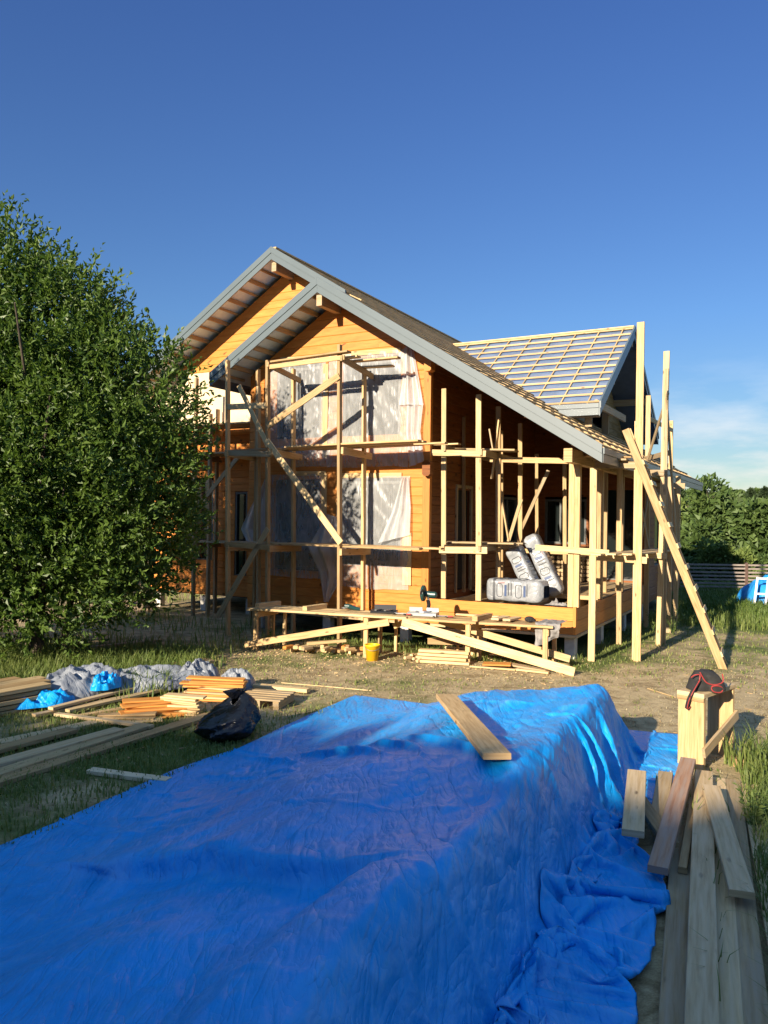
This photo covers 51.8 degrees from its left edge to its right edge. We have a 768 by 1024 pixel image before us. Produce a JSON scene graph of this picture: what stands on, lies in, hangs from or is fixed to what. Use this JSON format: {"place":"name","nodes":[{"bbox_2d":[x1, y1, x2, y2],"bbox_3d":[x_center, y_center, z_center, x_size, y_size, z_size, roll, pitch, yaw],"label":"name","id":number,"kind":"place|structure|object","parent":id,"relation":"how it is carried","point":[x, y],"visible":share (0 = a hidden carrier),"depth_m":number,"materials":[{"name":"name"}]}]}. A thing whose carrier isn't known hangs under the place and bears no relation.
{"place":"outdoors","nodes":[
{"label":"outdoors","id":0,"kind":"place"},
{"bbox_2d":[0,491,767,1023],"bbox_3d":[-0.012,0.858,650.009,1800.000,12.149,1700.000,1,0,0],"label":"ground","id":1,"kind":"structure","parent":0,"point":[646,983],"depth_m":12.36,"materials":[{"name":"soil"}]},
{"bbox_2d":[0,707,46,716],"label":"plank","id":2,"kind":"object","parent":1,"relation":"on","point":[12,711],"depth_m":9.75,"materials":[{"name":"brown wood"}]},
{"bbox_2d":[0,701,33,711],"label":"plank","id":3,"kind":"object","parent":2,"relation":"on","point":[8,707],"depth_m":9.70,"materials":[{"name":"brown wood"}]},
{"bbox_2d":[0,695,37,706],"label":"plank","id":4,"kind":"object","parent":3,"relation":"on","point":[15,701],"visible":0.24,"depth_m":9.77,"materials":[{"name":"brown wood"}]},
{"bbox_2d":[0,688,51,700],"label":"plank","id":5,"kind":"object","parent":4,"relation":"on","point":[19,695],"visible":0.52,"depth_m":9.84,"materials":[{"name":"brown wood"}]},
{"bbox_2d":[0,682,50,696],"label":"plank","id":6,"kind":"object","parent":5,"relation":"on","point":[22,688],"visible":1,"depth_m":9.89,"materials":[{"name":"brown wood"}]},
{"bbox_2d":[0,727,77,753],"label":"plank","id":7,"kind":"object","parent":1,"relation":"on","point":[24,742],"visible":0.98,"depth_m":8.45,"materials":[{"name":"brown wood"}]},
{"bbox_2d":[0,720,102,743],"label":"plank","id":8,"kind":"object","parent":1,"relation":"on","point":[18,737],"visible":0.37,"depth_m":8.88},
{"bbox_2d":[54,712,153,728],"bbox_3d":[-3.327,2.462,9.347,1.428,0.045,0.081,1,0,22],"label":"lath","id":9,"kind":"object","parent":8,"relation":"on","point":[109,720],"visible":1,"depth_m":9.35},
{"bbox_2d":[0,723,151,775],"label":"plank","id":10,"kind":"object","parent":1,"relation":"on","point":[126,732],"visible":0.85,"depth_m":8.10,"materials":[{"name":"brown wood"}]},
{"bbox_2d":[0,727,123,767],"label":"plank","id":11,"kind":"object","parent":10,"relation":"on","point":[15,758],"visible":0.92,"depth_m":8.13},
{"bbox_2d":[32,692,139,716],"bbox_3d":[-3.772,2.467,10.155,0.091,0.036,1.523,1,0,37],"label":"lath","id":12,"kind":"object","parent":1,"relation":"on","point":[41,713],"visible":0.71,"depth_m":9.79,"materials":[{"name":"brown wood"}]},
{"bbox_2d":[48,687,132,709],"bbox_3d":[-3.675,2.420,10.473,0.092,0.036,1.775,1,0,28],"label":"lath","id":13,"kind":"object","parent":12,"relation":"on","point":[79,701],"visible":0.74,"depth_m":10.16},
{"bbox_2d":[0,713,206,786],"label":"plank","id":14,"kind":"object","parent":1,"relation":"on","point":[152,733],"visible":0.71,"depth_m":8.18,"materials":[{"name":"brown wood"}]},
{"bbox_2d":[0,645,210,695],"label":"grass","id":15,"kind":"structure","parent":1,"relation":"on","point":[33,664],"depth_m":12.09,"materials":[{"name":"plant"}]},
{"bbox_2d":[0,189,224,664],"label":"broadleaf tree","id":16,"kind":"object","parent":1,"relation":"on","point":[92,429],"visible":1,"depth_m":12.29,"materials":[{"name":"green plant"}]},
{"bbox_2d":[65,689,163,712],"bbox_3d":[-3.462,2.462,10.419,0.091,0.036,1.608,1,0,33],"label":"lath","id":17,"kind":"object","parent":1,"relation":"on","point":[96,704],"visible":0.8,"depth_m":10.22,"materials":[{"name":"brown wood"}]},
{"bbox_2d":[86,767,171,781],"bbox_3d":[-2.410,2.489,7.460,0.866,0.043,0.112,1,0,17],"label":"plank","id":18,"kind":"object","parent":1,"relation":"on","point":[124,774],"visible":0.79,"depth_m":7.44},
{"bbox_2d":[102,717,162,724],"bbox_3d":[-2.991,2.492,9.411,0.682,0.033,0.130,1,0,-14],"label":"cut board","id":19,"kind":"object","parent":1,"relation":"on","point":[149,721],"visible":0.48,"depth_m":9.41,"materials":[{"name":"brown wood"}]},
{"bbox_2d":[102,716,155,719],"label":"cut board","id":20,"kind":"object","parent":19,"relation":"on","point":[137,718],"visible":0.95,"depth_m":9.42,"materials":[{"name":"brown wood"}]},
{"bbox_2d":[97,711,156,716],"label":"cut board","id":21,"kind":"object","parent":20,"relation":"on","point":[118,714],"visible":1,"depth_m":9.49,"materials":[{"name":"brown wood"}]},
{"bbox_2d":[0,701,332,843],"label":"grass","id":22,"kind":"structure","parent":1,"relation":"on","point":[100,726],"depth_m":8.06,"materials":[{"name":"plant"}]},
{"bbox_2d":[156,715,183,718],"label":"cut board","id":23,"kind":"object","parent":1,"relation":"on","point":[166,716],"visible":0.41,"depth_m":9.64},
{"bbox_2d":[156,712,186,715],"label":"cut board","id":24,"kind":"object","parent":23,"relation":"on","point":[170,713],"visible":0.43,"depth_m":9.69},
{"bbox_2d":[118,710,174,714],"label":"cut board","id":25,"kind":"object","parent":24,"relation":"on","point":[121,712],"visible":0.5,"depth_m":9.58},
{"bbox_2d":[124,707,186,711],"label":"cut board","id":26,"kind":"object","parent":25,"relation":"on","point":[151,709],"visible":0.66,"depth_m":9.67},
{"bbox_2d":[127,703,172,708],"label":"cut board","id":27,"kind":"object","parent":26,"relation":"on","point":[161,705],"visible":0.29,"depth_m":9.72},
{"bbox_2d":[120,701,170,708],"bbox_3d":[-2.896,2.366,9.799,0.694,0.034,0.190,1,0,-28],"label":"cut board","id":28,"kind":"object","parent":27,"relation":"on","point":[128,705],"visible":0.64,"depth_m":9.69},
{"bbox_2d":[122,697,163,703],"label":"cut board","id":29,"kind":"object","parent":28,"relation":"on","point":[140,700],"visible":0.57,"depth_m":9.79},
{"bbox_2d":[167,704,202,707],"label":"cut board","id":30,"kind":"object","parent":27,"relation":"on","point":[184,706],"visible":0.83,"depth_m":9.74,"materials":[{"name":"brown wood"}]},
{"bbox_2d":[171,702,203,705],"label":"cut board","id":31,"kind":"object","parent":30,"relation":"on","point":[187,704],"visible":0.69,"depth_m":9.79,"materials":[{"name":"brown wood"}]},
{"bbox_2d":[160,698,201,704],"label":"cut board","id":32,"kind":"object","parent":31,"relation":"on","point":[187,702],"visible":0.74,"depth_m":9.77,"materials":[{"name":"brown wood"}]},
{"bbox_2d":[160,695,199,701],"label":"cut board","id":33,"kind":"object","parent":32,"relation":"on","point":[182,699],"visible":0.64,"depth_m":9.80,"materials":[{"name":"brown wood"}]},
{"bbox_2d":[164,692,206,699],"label":"cut board","id":34,"kind":"object","parent":33,"relation":"on","point":[182,695],"visible":1,"depth_m":9.82,"materials":[{"name":"brown wood"}]},
{"bbox_2d":[146,378,270,620],"bbox_3d":[-4.425,-0.367,19.824,4.368,5.880,1.042,1,0,29],"label":"scaffold","id":35,"kind":"object","parent":1,"relation":"on","point":[217,460],"visible":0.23,"depth_m":19.49,"materials":[{"name":"brown wood"}]},
{"bbox_2d":[200,699,222,701],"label":"cut board","id":36,"kind":"object","parent":1,"relation":"on","point":[214,700],"visible":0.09,"depth_m":10.51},
{"bbox_2d":[205,697,227,699],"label":"cut board","id":37,"kind":"object","parent":36,"relation":"on","point":[223,698],"visible":0.19,"depth_m":10.54,"materials":[{"name":"brown wood"}]},
{"bbox_2d":[183,693,227,696],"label":"cut board","id":38,"kind":"object","parent":37,"relation":"on","point":[208,695],"visible":0.34,"depth_m":10.57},
{"bbox_2d":[183,690,225,694],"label":"cut board","id":39,"kind":"object","parent":38,"relation":"on","point":[203,692],"visible":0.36,"depth_m":10.60,"materials":[{"name":"brown wood"}]},
{"bbox_2d":[187,688,223,691],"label":"cut board","id":40,"kind":"object","parent":39,"relation":"on","point":[198,689],"visible":0.41,"depth_m":10.66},
{"bbox_2d":[188,687,234,689],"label":"cut board","id":41,"kind":"object","parent":40,"relation":"on","point":[214,688],"visible":0.4,"depth_m":10.63,"materials":[{"name":"brown wood"}]},
{"bbox_2d":[183,684,245,687],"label":"cut board","id":42,"kind":"object","parent":41,"relation":"on","point":[204,686],"visible":0.69,"depth_m":10.64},
{"bbox_2d":[179,680,243,685],"bbox_3d":[-2.328,2.329,10.735,0.862,0.038,0.160,1,0,1],"label":"cut board","id":43,"kind":"object","parent":42,"relation":"on","point":[185,682],"visible":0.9,"depth_m":10.66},
{"bbox_2d":[189,679,246,683],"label":"cut board","id":44,"kind":"object","parent":43,"relation":"on","point":[217,682],"visible":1,"depth_m":10.68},
{"bbox_2d":[186,675,245,680],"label":"cut board","id":45,"kind":"object","parent":44,"relation":"on","point":[194,677],"visible":1,"depth_m":10.76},
{"bbox_2d":[194,688,260,741],"bbox_3d":[-1.742,2.256,8.790,0.736,0.560,0.616,1,0,-23],"label":"bin bag","id":46,"kind":"object","parent":1,"relation":"on","point":[235,715],"visible":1,"depth_m":8.65,"materials":[{"name":"black"}]},
{"bbox_2d":[221,668,255,690],"bbox_3d":[-2.119,2.404,11.434,0.562,0.288,0.414,1,0,-17],"label":"tarp bundle","id":47,"kind":"object","parent":1,"relation":"on","point":[241,672],"visible":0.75,"depth_m":11.39,"materials":[{"name":"plastic"}]},
{"bbox_2d":[246,688,295,709],"bbox_3d":[-1.578,2.487,10.517,0.640,0.125,0.570,1,0,14],"label":"pallet","id":48,"kind":"object","parent":1,"relation":"on","point":[279,699],"visible":0.77,"depth_m":10.45,"materials":[{"name":"brown wood"}]},
{"bbox_2d":[252,683,309,692],"bbox_3d":[-1.619,2.514,11.351,1.169,0.051,0.131,1,0,19],"label":"plank","id":49,"kind":"object","parent":1,"relation":"on","point":[281,687],"visible":0.73,"depth_m":11.26,"materials":[{"name":"brown wood"}]},
{"bbox_2d":[216,344,447,647],"bbox_3d":[-1.107,-0.313,15.839,5.003,5.811,1.199,1,0,29],"label":"scaffold","id":50,"kind":"object","parent":1,"relation":"on","point":[257,545],"visible":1,"depth_m":15.95,"materials":[{"name":"brown wood"}]},
{"bbox_2d":[0,684,678,1023],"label":"tarpaulin","id":51,"kind":"object","parent":1,"relation":"on","point":[354,859],"visible":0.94,"depth_m":4.62,"materials":[{"name":"plastic"}]},
{"bbox_2d":[436,694,510,759],"bbox_3d":[0.710,1.789,6.770,0.200,0.180,2.464,1,0,-4],"label":"plank","id":52,"kind":"object","parent":51,"relation":"on","point":[485,742],"visible":1,"depth_m":6.32,"materials":[{"name":"brown wood"}]},
{"bbox_2d":[622,769,645,838],"bbox_3d":[1.992,2.286,6.271,0.156,0.080,1.342,1,0,19],"label":"board","id":53,"kind":"object","parent":51,"relation":"on","point":[633,822],"visible":1,"depth_m":6.09,"materials":[{"name":"wood"}]},
{"bbox_2d":[364,643,379,660],"bbox_3d":[-0.204,2.449,13.771,0.276,0.285,0.283,1,0,0],"label":"bucket","id":54,"kind":"object","parent":1,"relation":"on","point":[372,651],"visible":1,"depth_m":13.68,"materials":[{"name":"yellow plastic"}]},
{"bbox_2d":[0,585,767,843],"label":"grass","id":55,"kind":"structure","parent":1,"relation":"on","point":[716,616],"depth_m":14.68,"materials":[{"name":"plant"}]},
{"bbox_2d":[220,639,587,690],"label":"wood chips","id":56,"kind":"object","parent":1,"relation":"on","point":[388,662],"visible":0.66,"depth_m":13.41,"materials":[{"name":"brown wood"}]},
{"bbox_2d":[244,605,575,675],"bbox_3d":[0.407,2.213,14.117,5.990,0.805,1.024,1,0,19],"label":"workbench","id":57,"kind":"object","parent":1,"relation":"on","point":[447,637],"visible":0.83,"depth_m":13.85,"materials":[{"name":"brown wood"}]},
{"bbox_2d":[407,585,438,617],"bbox_3d":[0.706,1.582,14.092,0.540,0.545,0.402,1,0,17],"label":"mitre saw","id":58,"kind":"object","parent":57,"relation":"on","point":[420,611],"visible":0.99,"depth_m":14.07,"materials":[{"name":"metal"}]},
{"bbox_2d":[535,619,566,645],"bbox_3d":[2.852,2.055,13.497,0.432,0.400,0.685,1,0,23],"label":"rag","id":59,"kind":"object","parent":57,"relation":"hanging from","point":[554,631],"visible":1,"depth_m":13.28,"materials":[{"name":"grey fabric"}]},
{"bbox_2d":[138,246,702,658],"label":"wooden house","id":60,"kind":"structure","parent":1,"relation":"on","point":[571,396],"depth_m":17.07,"materials":[{"name":"brown wood"}]},
{"bbox_2d":[178,480,213,559],"bbox_3d":[-4.919,0.222,20.774,1.200,2.100,0.070,1,0,29],"label":"window","id":61,"kind":"structure","parent":60,"relation":"in","point":[202,557],"depth_m":20.67,"materials":[{"name":"black glass"}]},
{"bbox_2d":[234,492,247,575],"bbox_3d":[-3.607,0.561,20.056,0.400,2.150,0.070,1,0,29],"label":"window","id":62,"kind":"structure","parent":60,"relation":"in","point":[241,498],"depth_m":20.10,"materials":[{"name":"black glass"}]},
{"bbox_2d":[275,479,319,569],"bbox_3d":[-1.854,0.240,17.083,1.160,1.980,0.070,1,0,29],"label":"window","id":63,"kind":"structure","parent":60,"relation":"in","point":[304,511],"depth_m":17.07,"materials":[{"name":"grey glass"}]},
{"bbox_2d":[277,366,321,438],"bbox_3d":[-1.818,-2.309,17.100,1.160,1.600,0.070,1,0,29],"label":"window","id":64,"kind":"structure","parent":60,"relation":"in","point":[310,377],"depth_m":17.07,"materials":[{"name":"white glass"}]},
{"bbox_2d":[342,481,400,563],"bbox_3d":[-0.254,0.207,16.209,1.400,1.680,0.070,1,0,29],"label":"window","id":65,"kind":"structure","parent":60,"relation":"in","point":[378,514],"depth_m":16.21,"materials":[{"name":"white glass"}]},
{"bbox_2d":[343,359,400,435],"bbox_3d":[-0.236,-2.293,16.236,1.360,1.600,0.070,1,0,29],"label":"window","id":66,"kind":"structure","parent":60,"relation":"in","point":[384,390],"depth_m":16.22,"materials":[{"name":"white glass"}]},
{"bbox_2d":[457,490,466,589],"bbox_3d":[1.661,0.604,17.073,0.102,2.210,0.720,1,0,29],"label":"door","id":67,"kind":"structure","parent":60,"relation":"in","point":[459,561],"depth_m":17.07,"materials":[{"name":"wood"}]},
{"bbox_2d":[431,388,586,600],"bbox_3d":[2.677,-0.343,16.072,2.935,4.121,2.610,1,0,29],"label":"scaffold","id":68,"kind":"object","parent":60,"relation":"on","point":[496,456],"visible":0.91,"depth_m":15.74,"materials":[{"name":"brown wood"}]},
{"bbox_2d":[504,497,517,541],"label":"window","id":69,"kind":"structure","parent":60,"relation":"in","point":[510,503],"depth_m":19.90,"materials":[{"name":"black glass"}]},
{"bbox_2d":[487,577,548,602],"bbox_3d":[2.568,1.499,15.187,1.160,0.443,0.524,1,0,32],"label":"insulation pack","id":70,"kind":"object","parent":60,"relation":"on","point":[520,590],"visible":1,"depth_m":14.97,"materials":[{"name":"white plastic"}]},
{"bbox_2d":[506,545,538,578],"bbox_3d":[2.790,1.164,15.640,0.317,1.050,0.420,-31,-15,25],"label":"insulation pack","id":71,"kind":"object","parent":60,"relation":"on","point":[520,561],"visible":0.73,"depth_m":15.52,"materials":[{"name":"white plastic"}]},
{"bbox_2d":[524,534,563,596],"bbox_3d":[3.205,1.056,15.810,0.317,1.300,0.440,-27,-10,19],"label":"insulation pack","id":72,"kind":"object","parent":60,"relation":"on","point":[544,565],"visible":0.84,"depth_m":15.63,"materials":[{"name":"white plastic"}]},
{"bbox_2d":[544,499,586,544],"bbox_3d":[4.818,0.255,20.963,1.120,1.190,0.070,1,0,29],"label":"window","id":73,"kind":"structure","parent":60,"relation":"in","point":[553,507],"depth_m":21.08,"materials":[{"name":"black glass"}]},
{"bbox_2d":[607,490,633,580],"bbox_3d":[6.121,0.573,20.248,0.900,2.400,0.070,1,0,29],"label":"window","id":74,"kind":"structure","parent":60,"relation":"in","point":[612,494],"depth_m":20.25,"materials":[{"name":"black glass"}]},
{"bbox_2d":[418,659,469,665],"bbox_3d":[1.035,2.577,13.574,0.875,0.045,0.150,1,0,15],"label":"plank","id":75,"kind":"object","parent":1,"relation":"on","point":[466,663],"visible":1,"depth_m":13.52,"materials":[{"name":"brown wood"}]},
{"bbox_2d":[416,655,466,661],"bbox_3d":[0.989,2.522,13.634,0.875,0.045,0.150,1,0,15],"label":"plank","id":76,"kind":"object","parent":75,"relation":"on","point":[443,658],"visible":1,"depth_m":13.57,"materials":[{"name":"brown wood"}]},
{"bbox_2d":[418,652,467,657],"bbox_3d":[1.023,2.467,13.651,0.875,0.045,0.150,1,0,15],"label":"plank","id":77,"kind":"object","parent":76,"relation":"on","point":[442,655],"visible":1,"depth_m":13.58,"materials":[{"name":"brown wood"}]},
{"bbox_2d":[418,648,468,654],"bbox_3d":[1.040,2.413,13.676,0.875,0.045,0.150,1,0,15],"label":"plank","id":78,"kind":"object","parent":77,"relation":"on","point":[443,651],"visible":1,"depth_m":13.64,"materials":[{"name":"brown wood"}]},
{"bbox_2d":[438,629,476,655],"bbox_3d":[1.406,2.407,14.576,0.720,0.425,0.365,1,0,29],"label":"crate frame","id":79,"kind":"object","parent":1,"relation":"on","point":[457,647],"visible":0.35,"depth_m":14.61,"materials":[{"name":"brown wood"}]},
{"bbox_2d":[535,322,684,661],"bbox_3d":[5.887,-0.324,17.260,1.835,6.052,8.514,1,0,36],"label":"scaffold","id":80,"kind":"object","parent":1,"relation":"on","point":[637,556],"visible":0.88,"depth_m":15.92,"materials":[{"name":"brown wood"}]},
{"bbox_2d":[622,428,726,669],"bbox_3d":[5.133,0.592,13.962,1.803,4.240,0.644,1,0,19],"label":"ladder","id":81,"kind":"object","parent":1,"relation":"on","point":[683,567],"visible":0.98,"depth_m":13.75,"materials":[{"name":"brown wood"}]},
{"bbox_2d":[658,825,691,1023],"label":"board","id":82,"kind":"object","parent":1,"relation":"on","point":[672,990],"visible":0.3,"depth_m":4.55,"materials":[{"name":"brown wood"}]},
{"bbox_2d":[678,777,694,873],"bbox_3d":[2.499,2.499,6.445,0.062,0.045,2.098,1,0,24],"label":"lath","id":83,"kind":"object","parent":82,"relation":"on","point":[685,853],"visible":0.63,"depth_m":5.96,"materials":[{"name":"brown wood"}]},
{"bbox_2d":[680,552,709,581],"bbox_3d":[11.918,2.279,30.975,1.518,1.392,1.544,1,0,-37],"label":"bush","id":84,"kind":"object","parent":1,"relation":"on","point":[691,560],"visible":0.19,"depth_m":30.62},
{"bbox_2d":[680,514,723,560],"bbox_3d":[14.559,1.629,37.008,2.664,3.058,3.089,1,0,22],"label":"broadleaf tree","id":85,"kind":"object","parent":1,"relation":"on","point":[692,531],"visible":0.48,"depth_m":36.27,"materials":[{"name":"green plant"}]},
{"bbox_2d":[677,682,738,769],"bbox_3d":[3.368,2.212,8.222,0.831,0.782,0.305,1,-1,-44],"label":"sawhorse","id":86,"kind":"object","parent":1,"relation":"on","point":[692,743],"visible":0.7,"depth_m":8.04,"materials":[{"name":"brown wood"}]},
{"bbox_2d":[685,669,725,709],"bbox_3d":[3.250,1.806,8.079,0.465,0.381,0.283,1,0,-10],"label":"tool belt","id":87,"kind":"object","parent":86,"relation":"on","point":[706,680],"visible":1,"depth_m":8.00,"materials":[{"name":"black fabric"}]},
{"bbox_2d":[690,536,734,581],"bbox_3d":[13.104,1.945,31.462,1.759,2.022,1.646,1,0,0],"label":"bush","id":88,"kind":"object","parent":1,"relation":"on","point":[716,553],"visible":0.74,"depth_m":31.13,"materials":[{"name":"green plant"}]},
{"bbox_2d":[682,472,747,549],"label":"broadleaf tree","id":89,"kind":"object","parent":1,"relation":"on","point":[720,506],"visible":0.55,"depth_m":43.16,"materials":[{"name":"green plant"}]},
{"bbox_2d":[680,563,767,590],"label":"slat fence","id":90,"kind":"object","parent":1,"relation":"on","point":[745,573],"visible":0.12,"depth_m":27.07,"materials":[{"name":"brown paint"}]},
{"bbox_2d":[713,777,743,1023],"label":"board","id":91,"kind":"object","parent":1,"relation":"on","point":[730,1003],"visible":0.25,"depth_m":4.46,"materials":[{"name":"wood"}]},
{"bbox_2d":[684,769,719,1023],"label":"board","id":92,"kind":"object","parent":91,"relation":"on","point":[702,996],"visible":0.96,"depth_m":4.61,"materials":[{"name":"wood"}]},
{"bbox_2d":[647,757,695,875],"bbox_3d":[2.348,2.372,6.370,0.136,0.160,2.326,1,0,26],"label":"board","id":93,"kind":"object","parent":92,"relation":"on","point":[661,855],"visible":1,"depth_m":6.05,"materials":[{"name":"wood"}]},
{"bbox_2d":[701,784,754,899],"bbox_3d":[2.544,2.396,5.915,0.151,0.065,2.019,1,0,17],"label":"board","id":94,"kind":"object","parent":92,"relation":"on","point":[732,861],"visible":1,"depth_m":5.61,"materials":[{"name":"wood"}]},
{"bbox_2d":[713,719,767,784],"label":"grass","id":95,"kind":"structure","parent":1,"relation":"on","point":[759,753],"depth_m":7.88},
{"bbox_2d":[725,545,760,582],"bbox_3d":[14.084,2.120,30.998,1.278,1.700,1.340,1,0,0],"label":"bush","id":96,"kind":"object","parent":1,"relation":"on","point":[747,555],"visible":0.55,"depth_m":30.70,"materials":[{"name":"green plant"}]},
{"bbox_2d":[726,779,767,1023],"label":"board","id":97,"kind":"object","parent":1,"relation":"on","point":[749,942],"visible":0.64,"depth_m":4.56,"materials":[{"name":"brown wood"}]},
{"bbox_2d":[726,495,767,555],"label":"broadleaf tree","id":98,"kind":"object","parent":1,"relation":"on","point":[748,524],"visible":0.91,"depth_m":39.55,"materials":[{"name":"green plant"}]},
{"bbox_2d":[733,783,767,826],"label":"weed","id":99,"kind":"object","parent":1,"relation":"on","point":[762,810],"visible":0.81,"depth_m":6.37,"materials":[{"name":"green plant"}]},
{"bbox_2d":[737,575,767,603],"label":"tarpaulin","id":100,"kind":"object","parent":1,"relation":"on","point":[747,591],"visible":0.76,"depth_m":23.37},
{"bbox_2d":[741,783,767,948],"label":"board","id":101,"kind":"object","parent":1,"relation":"on","point":[752,842],"visible":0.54,"depth_m":5.80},
{"bbox_2d":[752,553,767,574],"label":"bush","id":102,"kind":"object","parent":1,"relation":"on","point":[762,559],"visible":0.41,"depth_m":31.23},
{"bbox_2d":[370,604,397,613],"bbox_3d":[0.009,1.768,14.373,0.480,0.139,0.286,1,0,9],"label":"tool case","id":103,"kind":"object","parent":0,"point":[384,609],"visible":1,"depth_m":14.37,"materials":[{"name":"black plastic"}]},
{"bbox_2d":[0,0,767,491],"label":"sky","id":104,"kind":"structure","parent":0,"point":[479,170],"materials":[{"name":"blue"}]},
{"bbox_2d":[645,797,678,847],"bbox_3d":[2.124,2.422,6.214,0.112,0.060,0.896,1,0,4],"label":"board","id":105,"kind":"object","parent":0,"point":[652,818],"visible":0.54,"depth_m":6.22,"materials":[{"name":"brown wood"}]},
{"bbox_2d":[648,771,672,829],"bbox_3d":[2.362,2.439,6.728,0.131,0.085,1.290,1,0,23],"label":"board","id":106,"kind":"object","parent":105,"relation":"on","point":[663,785],"visible":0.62,"depth_m":6.83,"materials":[{"name":"brown wood"}]},
{"bbox_2d":[655,580,767,613],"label":"grass","id":107,"kind":"structure","parent":0,"point":[734,595],"depth_m":23.58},
{"bbox_2d":[731,751,767,1022],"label":"grass","id":108,"kind":"structure","parent":0,"point":[761,789],"depth_m":6.19,"materials":[{"name":"plant"}]},
{"bbox_3d":[-5.540,2.260,8.861,2.159,0.054,2.954,1,0,0],"label":"plank","id":109,"kind":"object","parent":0,"visible":0},
{"bbox_2d":[0,678,50,688],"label":"plank","id":110,"kind":"object","parent":109,"relation":"on","point":[24,683],"visible":0.64,"depth_m":10.13,"materials":[{"name":"brown wood"}]},
{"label":"plank","id":111,"kind":"object","parent":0,"visible":0},
{"bbox_2d":[13,658,219,709],"bbox_3d":[-3.731,2.284,11.014,2.969,0.418,1.014,1,-1,-42],"label":"tarp bundle","id":112,"kind":"object","parent":111,"relation":"on","point":[70,682],"visible":0.9,"depth_m":10.72,"materials":[{"name":"grey plastic"}]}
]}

